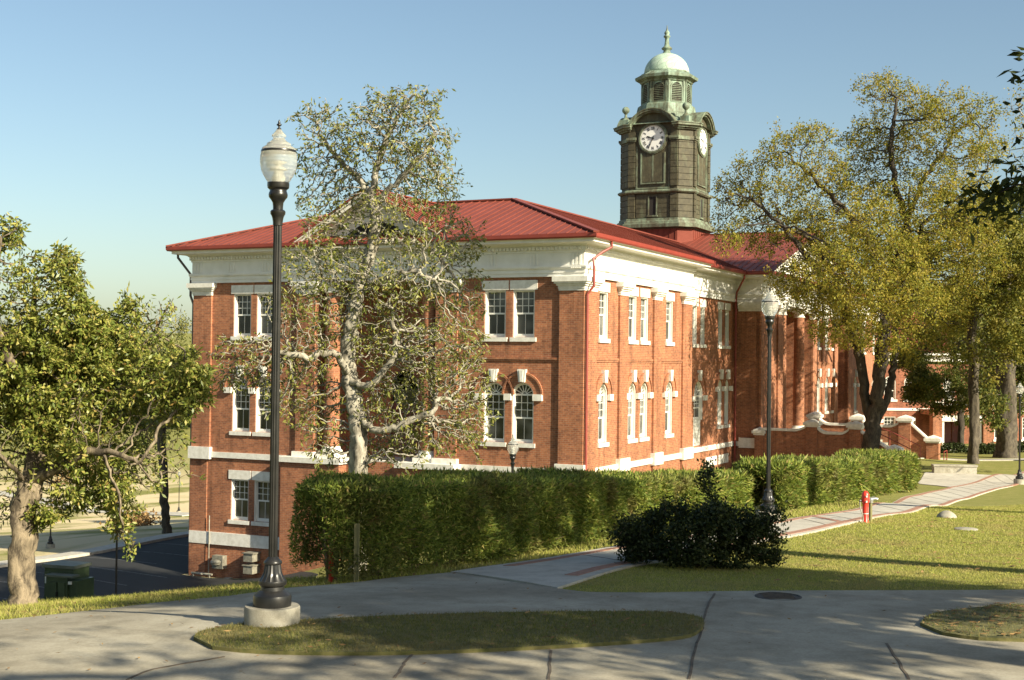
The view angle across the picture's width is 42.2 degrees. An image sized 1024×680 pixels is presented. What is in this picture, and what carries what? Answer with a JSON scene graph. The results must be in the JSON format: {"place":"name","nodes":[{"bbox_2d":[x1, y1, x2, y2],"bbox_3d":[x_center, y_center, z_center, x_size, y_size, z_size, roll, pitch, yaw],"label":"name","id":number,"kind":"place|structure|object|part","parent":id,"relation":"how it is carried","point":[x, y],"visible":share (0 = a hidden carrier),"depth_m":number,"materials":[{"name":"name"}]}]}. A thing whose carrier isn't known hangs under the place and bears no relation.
{"place":"outdoors","nodes":[
{"label":"outdoors","id":0,"kind":"place"},
{"bbox_2d":[0,531,188,567],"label":"sidewalk","id":1,"kind":"structure","parent":0,"point":[102,549],"depth_m":69.60,"materials":[{"name":"concrete"}]},
{"bbox_2d":[0,491,188,515],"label":"lawn path","id":2,"kind":"structure","parent":0,"point":[151,513],"depth_m":142.33,"materials":[{"name":"concrete"}]},
{"bbox_2d":[0,563,452,619],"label":"verge grass","id":3,"kind":"structure","parent":0,"point":[97,600],"depth_m":15.57,"materials":[{"name":"green plant"}]},
{"bbox_2d":[0,572,1023,679],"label":"concrete path","id":4,"kind":"structure","parent":0,"point":[850,634],"depth_m":11.18,"materials":[{"name":"grey concrete"}]},
{"bbox_2d":[126,656,224,679],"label":"path joint","id":5,"kind":"object","parent":4,"relation":"on","point":[172,665],"visible":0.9,"depth_m":10.08,"materials":[{"name":"grey concrete"}]},
{"bbox_2d":[393,654,412,677],"bbox_3d":[-0.832,2.494,10.117,0.041,0.034,0.805,1,-1,4],"label":"path joint","id":6,"kind":"object","parent":4,"relation":"on","point":[403,665],"visible":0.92,"depth_m":10.12,"materials":[{"name":"grey concrete"}]},
{"bbox_2d":[194,611,703,655],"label":"grass island","id":7,"kind":"structure","parent":4,"relation":"on","point":[371,652],"depth_m":11.13,"materials":[{"name":"green plant"}]},
{"bbox_2d":[244,120,299,627],"bbox_3d":[-2.085,0.467,11.694,0.486,4.832,0.486,1,-1,0],"label":"street lamp","id":8,"kind":"object","parent":7,"relation":"on","point":[272,604],"visible":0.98,"depth_m":11.64,"materials":[{"name":"metal"}]},
{"bbox_2d":[215,608,697,647],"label":"leaf litter","id":9,"kind":"object","parent":7,"relation":"on","point":[527,611],"visible":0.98,"depth_m":11.56,"materials":[{"name":"brown plant"}]},
{"bbox_2d":[7,573,1022,678],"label":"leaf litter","id":10,"kind":"object","parent":4,"relation":"on","point":[388,600],"visible":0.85,"depth_m":11.36,"materials":[{"name":"brown plant"}]},
{"bbox_2d":[547,650,551,679],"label":"path joint","id":11,"kind":"object","parent":4,"relation":"on","point":[549,665],"visible":0.93,"depth_m":10.20,"materials":[{"name":"grey concrete"}]},
{"bbox_2d":[687,593,715,679],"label":"path joint","id":12,"kind":"object","parent":4,"relation":"on","point":[695,646],"visible":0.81,"depth_m":11.08,"materials":[{"name":"grey concrete"}]},
{"bbox_2d":[755,592,801,599],"bbox_3d":[2.760,2.665,13.761,0.480,0.030,0.480,1,-1,0],"label":"manhole cover","id":13,"kind":"object","parent":4,"relation":"on","point":[774,595],"visible":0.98,"depth_m":13.76,"materials":[{"name":"metal"}]},
{"bbox_2d":[885,643,909,679],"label":"path joint","id":14,"kind":"object","parent":4,"relation":"on","point":[899,662],"visible":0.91,"depth_m":10.51,"materials":[{"name":"grey concrete"}]},
{"bbox_2d":[920,602,1023,641],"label":"grass island","id":15,"kind":"structure","parent":4,"relation":"on","point":[992,636],"depth_m":12.03,"materials":[{"name":"green plant"}]},
{"bbox_2d":[923,602,1023,634],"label":"leaf litter","id":16,"kind":"object","parent":15,"relation":"on","point":[990,617],"visible":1,"depth_m":12.23,"materials":[{"name":"brown plant"}]},
{"bbox_2d":[0,331,1023,619],"bbox_3d":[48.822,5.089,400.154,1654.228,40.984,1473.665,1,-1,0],"label":"ground","id":17,"kind":"structure","parent":0,"point":[78,531],"depth_m":44.53,"materials":[{"name":"green plant"}]},
{"bbox_2d":[6,465,90,485],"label":"dry shrub","id":18,"kind":"object","parent":17,"relation":"on","point":[58,479],"visible":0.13,"depth_m":189.31,"materials":[{"name":"brown plant"}]},
{"bbox_2d":[46,476,54,548],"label":"street lamp","id":19,"kind":"object","parent":17,"relation":"on","point":[50,543],"visible":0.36,"depth_m":72.74,"materials":[{"name":"black metal"}]},
{"bbox_2d":[42,560,93,599],"bbox_3d":[-7.895,4.358,23.535,0.850,0.755,0.780,0,-1,18],"label":"transformer cabinet","id":20,"kind":"object","parent":17,"relation":"on","point":[66,578],"visible":0.74,"depth_m":23.31,"materials":[{"name":"green metal"}]},
{"bbox_3d":[-8.067,4.400,23.313,0.170,0.580,0.651,1,-1,-43],"label":"door","id":21,"kind":"part","parent":20,"relation":"part of","materials":[{"name":"green metal"}]},
{"bbox_2d":[1,358,189,427],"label":"distant wood","id":22,"kind":"object","parent":17,"relation":"on","point":[151,415],"depth_m":320.86,"materials":[{"name":"green plant"}]},
{"bbox_2d":[0,211,219,605],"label":"magnolia tree","id":23,"kind":"object","parent":17,"relation":"on","point":[44,384],"visible":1,"depth_m":18.34,"materials":[{"name":"green plant"}]},
{"bbox_2d":[94,508,160,527],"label":"dry shrub","id":24,"kind":"object","parent":17,"relation":"on","point":[143,519],"visible":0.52,"depth_m":109.43,"materials":[{"name":"brown plant"}]},
{"bbox_2d":[135,342,176,390],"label":"distant tree","id":25,"kind":"object","parent":17,"relation":"on","point":[156,354],"visible":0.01,"depth_m":357.39,"materials":[{"name":"green plant"}]},
{"bbox_2d":[122,306,191,533],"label":"leaning tree","id":26,"kind":"object","parent":17,"relation":"on","point":[166,526],"visible":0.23,"depth_m":78.66,"materials":[{"name":"green plant"}]},
{"bbox_2d":[0,536,317,601],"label":"parking lot","id":27,"kind":"structure","parent":17,"relation":"on","point":[171,567],"depth_m":62.14,"materials":[{"name":"grey asphalt"}]},
{"bbox_2d":[114,508,118,596],"bbox_3d":[-15.898,8.763,53.367,0.486,4.832,0.486,1,-1,-21],"label":"street lamp","id":28,"kind":"object","parent":27,"relation":"on","point":[116,594],"visible":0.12,"depth_m":53.33,"materials":[{"name":"black metal"}]},
{"bbox_2d":[86,557,155,563],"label":"parking line","id":29,"kind":"object","parent":27,"relation":"on","point":[120,559],"visible":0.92,"depth_m":66.00,"materials":[{"name":"paint"}]},
{"bbox_2d":[95,567,166,577],"bbox_3d":[-18.063,10.963,62.588,4.600,0.172,0.110,0,-1,26],"label":"parking line","id":30,"kind":"object","parent":27,"relation":"on","point":[132,572],"visible":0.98,"depth_m":62.46,"materials":[{"name":"paint"}]},
{"bbox_2d":[120,550,186,555],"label":"parking line","id":31,"kind":"object","parent":27,"relation":"on","point":[155,552],"visible":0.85,"depth_m":68.65,"materials":[{"name":"paint"}]},
{"bbox_2d":[176,470,180,511],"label":"street lamp","id":32,"kind":"object","parent":17,"relation":"on","point":[179,474],"visible":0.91,"depth_m":138.69,"materials":[{"name":"black metal"}]},
{"bbox_2d":[328,552,333,582],"bbox_3d":[-2.175,2.739,15.959,0.072,0.390,0.068,1,-1,0],"label":"red pipe","id":33,"kind":"object","parent":17,"relation":"on","point":[330,579],"visible":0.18,"depth_m":15.93,"materials":[{"name":"red metal"}]},
{"bbox_2d":[203,82,505,572],"bbox_3d":[-4.551,0.565,38.327,8.759,16.078,3.860,1,-1,0],"label":"magnolia tree","id":34,"kind":"object","parent":17,"relation":"on","point":[359,423],"visible":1,"depth_m":38.26,"materials":[{"name":"green plant"}]},
{"bbox_2d":[354,524,359,581],"bbox_3d":[-1.833,2.619,15.652,0.060,0.900,0.042,1,-1,0],"label":"marker post","id":35,"kind":"object","parent":17,"relation":"on","point":[356,541],"visible":0.57,"depth_m":15.65,"materials":[{"name":"green paint"}]},
{"bbox_2d":[507,435,518,472],"bbox_3d":[-0.001,5.072,37.425,0.486,4.832,0.486,1,-1,10],"label":"street lamp","id":36,"kind":"object","parent":17,"relation":"on","point":[512,446],"visible":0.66,"depth_m":37.37,"materials":[{"name":"white glass"}]},
{"bbox_2d":[286,464,755,581],"bbox_3d":[1.444,3.062,24.150,2.021,2.690,18.625,0,-1,24],"label":"hedge","id":37,"kind":"object","parent":17,"relation":"on","point":[514,513],"visible":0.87,"depth_m":17.93,"materials":[{"name":"green plant"}]},
{"bbox_2d":[166,27,882,578],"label":"college building","id":38,"kind":"structure","parent":17,"relation":"on","point":[634,337],"depth_m":61.37,"materials":[{"name":"red brick"}]},
{"bbox_2d":[228,470,250,524],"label":"window","id":39,"kind":"structure","parent":38,"relation":"in","point":[240,478],"depth_m":61.62,"materials":[{"name":"white paint"}]},
{"bbox_2d":[229,365,250,435],"bbox_3d":[-12.549,2.790,61.553,1.200,3.250,0.430,0,-1,26],"label":"window","id":40,"kind":"structure","parent":38,"relation":"in","point":[241,403],"depth_m":61.73,"materials":[{"name":"white paint"}]},
{"bbox_2d":[230,285,253,339],"bbox_3d":[-12.477,-1.263,61.668,1.260,2.560,0.315,0,-1,26],"label":"window","id":41,"kind":"structure","parent":38,"relation":"in","point":[242,293],"depth_m":61.76,"materials":[{"name":"white paint"}]},
{"bbox_2d":[251,471,269,526],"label":"window","id":42,"kind":"structure","parent":38,"relation":"in","point":[262,479],"depth_m":61.08,"materials":[{"name":"white paint"}]},
{"bbox_2d":[252,365,270,436],"bbox_3d":[-11.363,2.795,60.977,1.200,3.250,0.430,0,-1,26],"label":"window","id":43,"kind":"structure","parent":38,"relation":"in","point":[262,425],"depth_m":61.17,"materials":[{"name":"white paint"}]},
{"bbox_2d":[254,285,272,339],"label":"window","id":44,"kind":"structure","parent":38,"relation":"in","point":[261,309],"depth_m":61.23,"materials":[{"name":"white paint"}]},
{"bbox_2d":[392,403,416,455],"bbox_3d":[-4.889,4.093,60.809,1.400,2.400,0.100,0,-1,26],"label":"window","id":45,"kind":"structure","parent":38,"relation":"in","point":[394,405],"depth_m":60.80,"materials":[{"name":"black glass"}]},
{"bbox_2d":[480,369,505,446],"bbox_3d":[-0.748,2.837,55.813,1.200,3.250,0.430,0,-1,26],"label":"window","id":46,"kind":"structure","parent":38,"relation":"in","point":[497,403],"depth_m":55.95,"materials":[{"name":"white paint"}]},
{"bbox_2d":[481,280,508,341],"bbox_3d":[-0.676,-1.216,55.928,1.260,2.560,0.315,0,-1,26],"label":"window","id":47,"kind":"structure","parent":38,"relation":"in","point":[495,316],"depth_m":56.00,"materials":[{"name":"white paint"}]},
{"bbox_2d":[512,369,534,447],"bbox_3d":[0.448,2.842,55.232,1.200,3.250,0.430,0,-1,26],"label":"window","id":48,"kind":"structure","parent":38,"relation":"in","point":[522,403],"depth_m":55.37,"materials":[{"name":"white paint"}]},
{"bbox_2d":[510,280,537,341],"bbox_3d":[0.520,-1.211,55.347,1.260,2.560,0.315,0,-1,26],"label":"window","id":49,"kind":"structure","parent":38,"relation":"in","point":[523,290],"depth_m":55.43,"materials":[{"name":"white paint"}]},
{"bbox_2d":[597,370,608,447],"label":"window","id":50,"kind":"structure","parent":38,"relation":"in","point":[602,405],"depth_m":56.47,"materials":[{"name":"white paint"}]},
{"bbox_2d":[598,282,609,342],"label":"window","id":51,"kind":"structure","parent":38,"relation":"in","point":[605,288],"depth_m":56.56,"materials":[{"name":"white paint"}]},
{"bbox_2d":[627,370,637,443],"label":"window","id":52,"kind":"structure","parent":38,"relation":"in","point":[631,402],"depth_m":59.61,"materials":[{"name":"white paint"}]},
{"bbox_2d":[628,287,638,343],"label":"window","id":53,"kind":"structure","parent":38,"relation":"in","point":[632,299],"depth_m":59.68,"materials":[{"name":"white paint"}]},
{"bbox_2d":[639,370,649,441],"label":"window","id":54,"kind":"structure","parent":38,"relation":"in","point":[643,402],"depth_m":60.98,"materials":[{"name":"white paint"}]},
{"bbox_2d":[640,288,649,344],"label":"window","id":55,"kind":"structure","parent":38,"relation":"in","point":[645,293],"depth_m":61.00,"materials":[{"name":"white paint"}]},
{"bbox_2d":[664,370,673,437],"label":"window","id":56,"kind":"structure","parent":38,"relation":"in","point":[668,400],"depth_m":64.08,"materials":[{"name":"white paint"}]},
{"bbox_2d":[665,292,674,345],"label":"window","id":57,"kind":"structure","parent":38,"relation":"in","point":[670,297],"depth_m":64.13,"materials":[{"name":"white paint"}]},
{"bbox_2d":[692,299,698,347],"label":"window","id":58,"kind":"structure","parent":38,"relation":"in","point":[696,303],"depth_m":69.46,"materials":[{"name":"white paint"}]},
{"bbox_2d":[693,420,699,445],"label":"door panel","id":59,"kind":"structure","parent":38,"relation":"in","point":[696,423],"depth_m":69.78,"materials":[{"name":"white paint"}]},
{"bbox_2d":[693,370,702,419],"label":"window","id":60,"kind":"structure","parent":38,"relation":"in","point":[697,405],"depth_m":70.10,"materials":[{"name":"white paint"}]},
{"bbox_2d":[700,299,706,347],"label":"window","id":61,"kind":"structure","parent":38,"relation":"in","point":[703,303],"depth_m":70.67,"materials":[{"name":"white paint"}]},
{"bbox_2d":[717,302,723,348],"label":"window","id":62,"kind":"structure","parent":38,"relation":"in","point":[720,304],"depth_m":73.48,"materials":[{"name":"white paint"}]},
{"bbox_2d":[717,369,723,428],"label":"window","id":63,"kind":"structure","parent":38,"relation":"in","point":[721,371],"depth_m":73.43,"materials":[{"name":"white paint"}]},
{"bbox_2d":[724,303,730,348],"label":"window","id":64,"kind":"structure","parent":38,"relation":"in","point":[727,305],"depth_m":74.66,"materials":[{"name":"white paint"}]},
{"bbox_2d":[724,369,730,427],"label":"window","id":65,"kind":"structure","parent":38,"relation":"in","point":[728,371],"depth_m":74.59,"materials":[{"name":"white paint"}]},
{"bbox_2d":[817,321,821,349],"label":"window","id":66,"kind":"structure","parent":38,"relation":"in","point":[818,346],"depth_m":88.25,"materials":[{"name":"white paint"}]},
{"bbox_2d":[817,369,821,412],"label":"window","id":67,"kind":"structure","parent":38,"relation":"in","point":[820,370],"depth_m":88.19,"materials":[{"name":"white paint"}]},
{"bbox_2d":[824,369,829,413],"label":"window","id":68,"kind":"structure","parent":38,"relation":"in","point":[828,370],"depth_m":90.34,"materials":[{"name":"white paint"}]},
{"bbox_2d":[825,319,829,349],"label":"window","id":69,"kind":"structure","parent":38,"relation":"in","point":[826,348],"depth_m":90.43,"materials":[{"name":"white paint"}]},
{"bbox_2d":[830,369,835,412],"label":"window","id":70,"kind":"structure","parent":38,"relation":"in","point":[833,374],"depth_m":91.45,"materials":[{"name":"white paint"}]},
{"bbox_2d":[854,369,857,412],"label":"window","id":71,"kind":"structure","parent":38,"relation":"in","point":[856,373],"depth_m":99.03,"materials":[{"name":"white paint"}]},
{"bbox_2d":[340,500,892,575],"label":"verge grass","id":72,"kind":"structure","parent":17,"relation":"on","point":[812,510],"depth_m":20.37,"materials":[{"name":"green plant"}]},
{"bbox_2d":[601,454,791,569],"bbox_3d":[2.387,2.226,17.064,2.467,1.509,1.548,1,-1,0],"label":"bush","id":73,"kind":"object","parent":17,"relation":"on","point":[656,534],"visible":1,"depth_m":16.89,"materials":[{"name":"green plant"}]},
{"bbox_2d":[503,472,1023,565],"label":"brick edging","id":74,"kind":"object","parent":17,"relation":"on","point":[612,548],"visible":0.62,"depth_m":26.51,"materials":[{"name":"red brick"}]},
{"bbox_2d":[756,288,780,519],"bbox_3d":[4.912,1.398,25.382,0.486,4.832,0.486,1,-1,-40],"label":"street lamp","id":75,"kind":"object","parent":17,"relation":"on","point":[769,305],"visible":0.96,"depth_m":25.34,"materials":[{"name":"black metal"}]},
{"bbox_2d":[565,484,1018,575],"bbox_3d":[16.324,4.872,45.436,2.977,2.956,67.510,0,-1,30],"label":"brick edging","id":76,"kind":"object","parent":17,"relation":"on","point":[584,571],"visible":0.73,"depth_m":24.07,"materials":[{"name":"red brick"}]},
{"bbox_2d":[730,447,922,511],"bbox_3d":[10.147,4.238,41.082,2.123,2.364,16.767,0,-1,28],"label":"hedge","id":77,"kind":"object","parent":17,"relation":"on","point":[806,481],"visible":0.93,"depth_m":37.26,"materials":[{"name":"green plant"}]},
{"bbox_2d":[812,516,843,521],"bbox_3d":[6.202,3.547,26.204,0.150,0.178,2.054,1,-1,-2],"label":"brick edging","id":78,"kind":"object","parent":17,"relation":"on","point":[828,518],"visible":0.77,"depth_m":26.03,"materials":[{"name":"red brick"}]},
{"bbox_2d":[752,412,946,459],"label":"brick stair","id":79,"kind":"object","parent":17,"relation":"on","point":[816,435],"visible":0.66,"depth_m":73.81,"materials":[{"name":"red brick"}]},
{"bbox_2d":[706,66,1019,449],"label":"autumn tree","id":80,"kind":"object","parent":17,"relation":"on","point":[882,287],"visible":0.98,"depth_m":67.57,"materials":[{"name":"green plant"}]},
{"bbox_2d":[859,491,868,522],"bbox_3d":[6.763,3.226,25.485,0.209,0.665,0.150,1,-1,-30],"label":"hydrant post","id":81,"kind":"object","parent":17,"relation":"on","point":[865,501],"visible":0.94,"depth_m":25.45,"materials":[{"name":"red metal"}]},
{"bbox_2d":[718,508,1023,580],"bbox_3d":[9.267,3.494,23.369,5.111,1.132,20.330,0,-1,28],"label":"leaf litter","id":82,"kind":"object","parent":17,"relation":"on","point":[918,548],"visible":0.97,"depth_m":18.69,"materials":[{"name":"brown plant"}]},
{"bbox_2d":[869,496,877,520],"bbox_3d":[7.067,3.329,26.003,0.201,0.540,0.110,1,-1,0],"label":"water post","id":83,"kind":"object","parent":17,"relation":"on","point":[872,499],"visible":0.81,"depth_m":25.97,"materials":[{"name":"metal"}]},
{"bbox_2d":[937,510,956,517],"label":"concrete dome","id":84,"kind":"structure","parent":17,"relation":"on","point":[945,513],"depth_m":27.53,"materials":[{"name":"grey concrete"}]},
{"bbox_2d":[882,312,1023,444],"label":"brick hall","id":85,"kind":"structure","parent":17,"relation":"on","point":[927,424],"depth_m":108.49,"materials":[{"name":"red brick"}]},
{"bbox_2d":[884,417,895,424],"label":"window","id":86,"kind":"structure","parent":85,"relation":"in","point":[887,420],"depth_m":108.52,"materials":[{"name":"white paint"}]},
{"bbox_2d":[884,376,896,401],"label":"window","id":87,"kind":"structure","parent":85,"relation":"in","point":[893,399],"depth_m":108.52,"materials":[{"name":"white paint"}]},
{"bbox_2d":[944,422,950,443],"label":"door","id":88,"kind":"structure","parent":85,"relation":"in","point":[947,425],"depth_m":108.74,"materials":[{"name":"brown wood"}]},
{"bbox_2d":[952,422,957,442],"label":"door","id":89,"kind":"structure","parent":85,"relation":"in","point":[954,433],"depth_m":108.79,"materials":[{"name":"brown wood"}]},
{"bbox_2d":[1021,418,1023,441],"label":"window","id":90,"kind":"structure","parent":85,"relation":"in","point":[1022,439],"depth_m":109.51,"materials":[{"name":"white paint"}]},
{"bbox_2d":[918,471,989,486],"bbox_3d":[18.777,6.107,58.081,3.336,0.528,13.015,0,-1,28],"label":"stair apron","id":91,"kind":"object","parent":17,"relation":"on","point":[943,479],"visible":0.79,"depth_m":60.72,"materials":[{"name":"concrete"}]},
{"bbox_2d":[940,441,967,452],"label":"shrub","id":92,"kind":"object","parent":17,"relation":"on","point":[952,447],"visible":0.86,"depth_m":92.49,"materials":[{"name":"green plant"}]},
{"bbox_2d":[885,184,1023,463],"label":"lawn tree","id":93,"kind":"object","parent":17,"relation":"on","point":[971,355],"visible":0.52,"depth_m":71.91,"materials":[{"name":"green plant"}]},
{"bbox_2d":[931,464,977,473],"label":"wall","id":94,"kind":"structure","parent":17,"relation":"on","point":[956,468],"depth_m":63.01,"materials":[{"name":"concrete"}]},
{"bbox_2d":[890,285,1020,445],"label":"lawn tree","id":95,"kind":"object","parent":17,"relation":"on","point":[922,382],"visible":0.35,"depth_m":91.30,"materials":[{"name":"green plant"}]},
{"bbox_2d":[927,297,987,364],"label":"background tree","id":96,"kind":"object","parent":17,"relation":"on","point":[933,362],"visible":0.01,"depth_m":128.38,"materials":[{"name":"green plant"}]},
{"bbox_2d":[954,527,977,530],"bbox_3d":[8.210,3.442,24.001,0.420,0.082,0.420,1,-1,0],"label":"utility cover","id":97,"kind":"object","parent":17,"relation":"on","point":[966,528],"visible":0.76,"depth_m":23.95,"materials":[{"name":"concrete"}]},
{"bbox_2d":[926,183,1023,457],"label":"lawn tree","id":98,"kind":"object","parent":17,"relation":"on","point":[1003,421],"visible":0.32,"depth_m":83.42,"materials":[{"name":"green plant"}]},
{"bbox_2d":[965,442,994,453],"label":"shrub","id":99,"kind":"object","parent":17,"relation":"on","point":[983,447],"visible":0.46,"depth_m":89.42,"materials":[{"name":"green plant"}]},
{"bbox_2d":[943,46,1023,246],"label":"shade tree","id":100,"kind":"object","parent":17,"relation":"on","point":[1009,188],"visible":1,"depth_m":14.75,"materials":[{"name":"green plant"}]},
{"bbox_2d":[981,443,995,453],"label":"shrub","id":101,"kind":"object","parent":17,"relation":"on","point":[989,449],"visible":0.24,"depth_m":89.48,"materials":[{"name":"green plant"}]},
{"bbox_2d":[1002,83,1023,234],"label":"lawn tree","id":102,"kind":"object","parent":17,"relation":"on","point":[1016,118],"visible":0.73,"depth_m":78.58,"materials":[{"name":"green plant"}]},
{"bbox_2d":[1014,383,1023,484],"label":"street lamp","id":103,"kind":"object","parent":17,"relation":"on","point":[1019,479],"visible":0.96,"depth_m":57.90,"materials":[{"name":"black metal"}]},
{"bbox_2d":[1017,441,1023,451],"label":"shrub","id":104,"kind":"object","parent":17,"relation":"on","point":[1022,446],"visible":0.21,"depth_m":91.44,"materials":[{"name":"green plant"}]},
{"bbox_2d":[0,0,1023,332],"label":"sky","id":105,"kind":"structure","parent":0,"point":[130,130],"materials":[{"name":"blue"}]},
{"bbox_2d":[451,471,1023,588],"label":"brick edged path","id":106,"kind":"structure","parent":0,"point":[551,573],"depth_m":18.27,"materials":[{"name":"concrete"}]},
{"bbox_2d":[563,504,1023,592],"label":"lawn grass","id":107,"kind":"structure","parent":0,"point":[961,512],"depth_m":18.77,"materials":[{"name":"green plant"}]},
{"bbox_2d":[921,458,1023,460],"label":"cross path","id":108,"kind":"structure","parent":0,"point":[1017,459],"depth_m":79.62,"materials":[{"name":"concrete"}]}
]}

